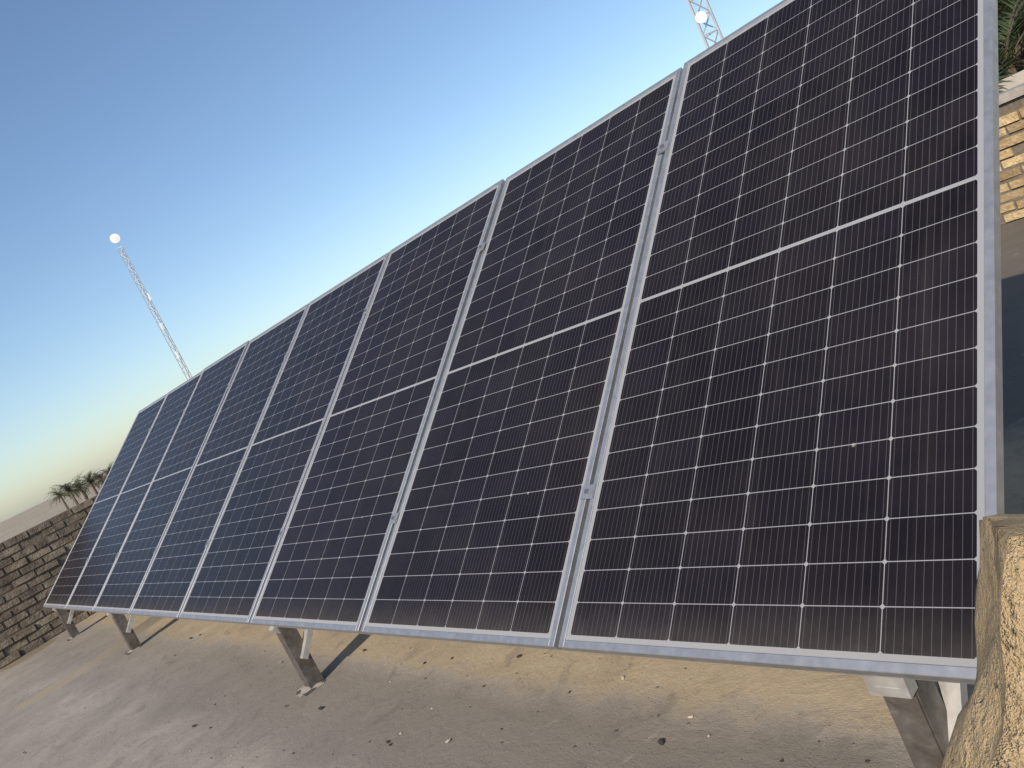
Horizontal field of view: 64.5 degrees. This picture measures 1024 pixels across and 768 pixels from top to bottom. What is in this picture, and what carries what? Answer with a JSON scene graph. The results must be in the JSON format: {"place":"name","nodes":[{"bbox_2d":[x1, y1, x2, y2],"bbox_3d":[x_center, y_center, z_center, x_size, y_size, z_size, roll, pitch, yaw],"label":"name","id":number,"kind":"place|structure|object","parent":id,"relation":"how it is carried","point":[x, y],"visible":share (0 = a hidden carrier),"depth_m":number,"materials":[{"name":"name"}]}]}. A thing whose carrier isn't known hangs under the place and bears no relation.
{"place":"outdoors","nodes":[
{"label":"outdoors","id":0,"kind":"place"},
{"bbox_2d":[0,471,108,542],"bbox_3d":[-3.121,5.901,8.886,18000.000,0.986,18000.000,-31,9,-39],"label":"terrain","id":1,"kind":"structure","parent":0,"point":[17,524],"depth_m":399.06,"materials":[{"name":"beige sand"}]},
{"bbox_2d":[47,483,72,509],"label":"palm","id":2,"kind":"object","parent":1,"relation":"on","point":[58,495],"visible":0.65,"depth_m":173.18,"materials":[{"name":"green plant"}]},
{"bbox_2d":[48,476,91,505],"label":"palm","id":3,"kind":"object","parent":1,"relation":"on","point":[67,488],"visible":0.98,"depth_m":130.91,"materials":[{"name":"green plant"}]},
{"bbox_2d":[61,471,97,503],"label":"palm","id":4,"kind":"object","parent":1,"relation":"on","point":[75,484],"visible":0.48,"depth_m":144.53,"materials":[{"name":"green plant"}]},
{"bbox_2d":[72,468,106,499],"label":"palm","id":5,"kind":"object","parent":1,"relation":"on","point":[90,480],"visible":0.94,"depth_m":136.78,"materials":[{"name":"green plant"}]},
{"bbox_2d":[86,472,104,488],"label":"palm","id":6,"kind":"object","parent":1,"relation":"on","point":[98,482],"visible":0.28,"depth_m":159.31,"materials":[{"name":"green plant"}]},
{"bbox_2d":[98,462,113,487],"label":"palm","id":7,"kind":"object","parent":1,"relation":"on","point":[108,468],"visible":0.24,"depth_m":150.95,"materials":[{"name":"green plant"}]},
{"bbox_2d":[110,234,191,379],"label":"mast","id":8,"kind":"object","parent":1,"relation":"on","point":[114,238],"visible":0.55,"depth_m":56.94,"materials":[{"name":"silver metal"}]},
{"bbox_2d":[0,218,1023,767],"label":"roof slab","id":9,"kind":"structure","parent":1,"relation":"on","point":[152,700],"depth_m":3.41,"materials":[{"name":"beige concrete"}]},
{"bbox_2d":[0,495,97,667],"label":"parapet","id":10,"kind":"structure","parent":9,"relation":"on","point":[33,560],"depth_m":9.03,"materials":[{"name":"brown brick"}]},
{"bbox_2d":[70,632,323,696],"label":"foot pads","id":11,"kind":"object","parent":9,"relation":"on","point":[304,689],"visible":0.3,"depth_m":4.03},
{"bbox_2d":[16,633,869,761],"bbox_3d":[-1.431,1.717,4.016,1.947,0.016,7.834,-31,9,-39],"label":"roof debris","id":12,"kind":"object","parent":9,"relation":"on","point":[660,741],"visible":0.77,"depth_m":3.10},
{"bbox_2d":[52,608,974,767],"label":"support legs","id":13,"kind":"object","parent":9,"relation":"on","point":[924,713],"visible":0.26,"depth_m":1.65,"materials":[{"name":"metal"}]},
{"bbox_2d":[43,393,167,608],"bbox_3d":[-4.216,1.207,8.459,1.134,0.037,2.278,-18,49,50],"label":"solar panel","id":14,"kind":"object","parent":13,"relation":"on","point":[66,581],"visible":0.84,"depth_m":8.41,"materials":[{"name":"glass"}]},
{"bbox_2d":[65,371,201,611],"bbox_3d":[-3.506,0.981,7.579,1.134,0.037,2.278,-18,50,50],"label":"solar panel","id":15,"kind":"object","parent":13,"relation":"on","point":[89,586],"visible":0.84,"depth_m":7.53,"materials":[{"name":"glass"}]},
{"bbox_2d":[85,140,669,562],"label":"panel clamps","id":16,"kind":"object","parent":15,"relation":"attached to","point":[588,491],"visible":1,"depth_m":3.30,"materials":[{"name":"metal"}]},
{"bbox_2d":[93,340,249,614],"bbox_3d":[-2.796,0.754,6.697,1.134,0.035,2.278,-18,50,50],"label":"solar panel","id":17,"kind":"object","parent":13,"relation":"on","point":[129,570],"visible":0.88,"depth_m":6.62,"materials":[{"name":"glass"}]},
{"bbox_2d":[129,303,308,618],"bbox_3d":[-2.081,0.530,5.819,1.134,0.037,2.278,-18,49,50],"label":"solar panel","id":18,"kind":"object","parent":13,"relation":"on","point":[166,585],"visible":0.87,"depth_m":5.74,"materials":[{"name":"glass"}]},
{"bbox_2d":[179,252,388,624],"bbox_3d":[-1.370,0.305,4.939,1.134,0.035,2.278,-18,50,50],"label":"solar panel","id":19,"kind":"object","parent":13,"relation":"on","point":[232,571],"visible":0.85,"depth_m":4.84,"materials":[{"name":"glass"}]},
{"bbox_2d":[249,179,504,633],"bbox_3d":[-0.659,0.079,4.059,1.134,0.036,2.278,-18,50,50],"label":"solar panel","id":20,"kind":"object","parent":13,"relation":"on","point":[324,569],"visible":0.91,"depth_m":3.94,"materials":[{"name":"glass"}]},
{"bbox_2d":[361,67,682,649],"bbox_3d":[0.056,-0.145,3.181,1.134,0.035,2.278,-18,49,50],"label":"solar panel","id":21,"kind":"object","parent":13,"relation":"on","point":[483,547],"visible":0.88,"depth_m":3.02,"materials":[{"name":"glass"}]},
{"bbox_2d":[558,0,1003,683],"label":"solar panel","id":22,"kind":"object","parent":13,"relation":"on","point":[800,462],"visible":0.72,"depth_m":2.05,"materials":[{"name":"glass"}]},
{"bbox_2d":[941,514,1023,767],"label":"rock","id":23,"kind":"object","parent":9,"relation":"on","point":[988,731],"visible":1,"depth_m":0.69,"materials":[{"name":"stone"}]},
{"bbox_2d":[999,83,1023,224],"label":"parapet","id":24,"kind":"structure","parent":9,"relation":"on","point":[1011,124],"depth_m":6.60,"materials":[{"name":"yellow brick"}]},
{"bbox_2d":[686,0,723,47],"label":"mast","id":25,"kind":"object","parent":1,"relation":"on","point":[700,17],"visible":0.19,"depth_m":23.35,"materials":[{"name":"silver metal"}]},
{"bbox_2d":[997,0,1023,70],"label":"palm","id":26,"kind":"object","parent":1,"relation":"on","point":[1000,4],"visible":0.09,"depth_m":23.74,"materials":[{"name":"green plant"}]},
{"bbox_2d":[998,0,1023,92],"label":"palm","id":27,"kind":"object","parent":1,"relation":"on","point":[1007,67],"visible":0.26,"depth_m":21.74,"materials":[{"name":"green plant"}]},
{"bbox_2d":[998,0,1023,71],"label":"palm","id":28,"kind":"object","parent":1,"relation":"on","point":[1019,27],"visible":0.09,"depth_m":23.67,"materials":[{"name":"green plant"}]},
{"bbox_2d":[999,70,1023,90],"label":"neighbour house","id":29,"kind":"structure","parent":1,"relation":"on","point":[1016,79],"depth_m":20.67,"materials":[{"name":"paint"}]},
{"bbox_2d":[0,0,782,522],"label":"sky","id":30,"kind":"structure","parent":0,"point":[247,159],"materials":[{"name":"blue"}]}
]}

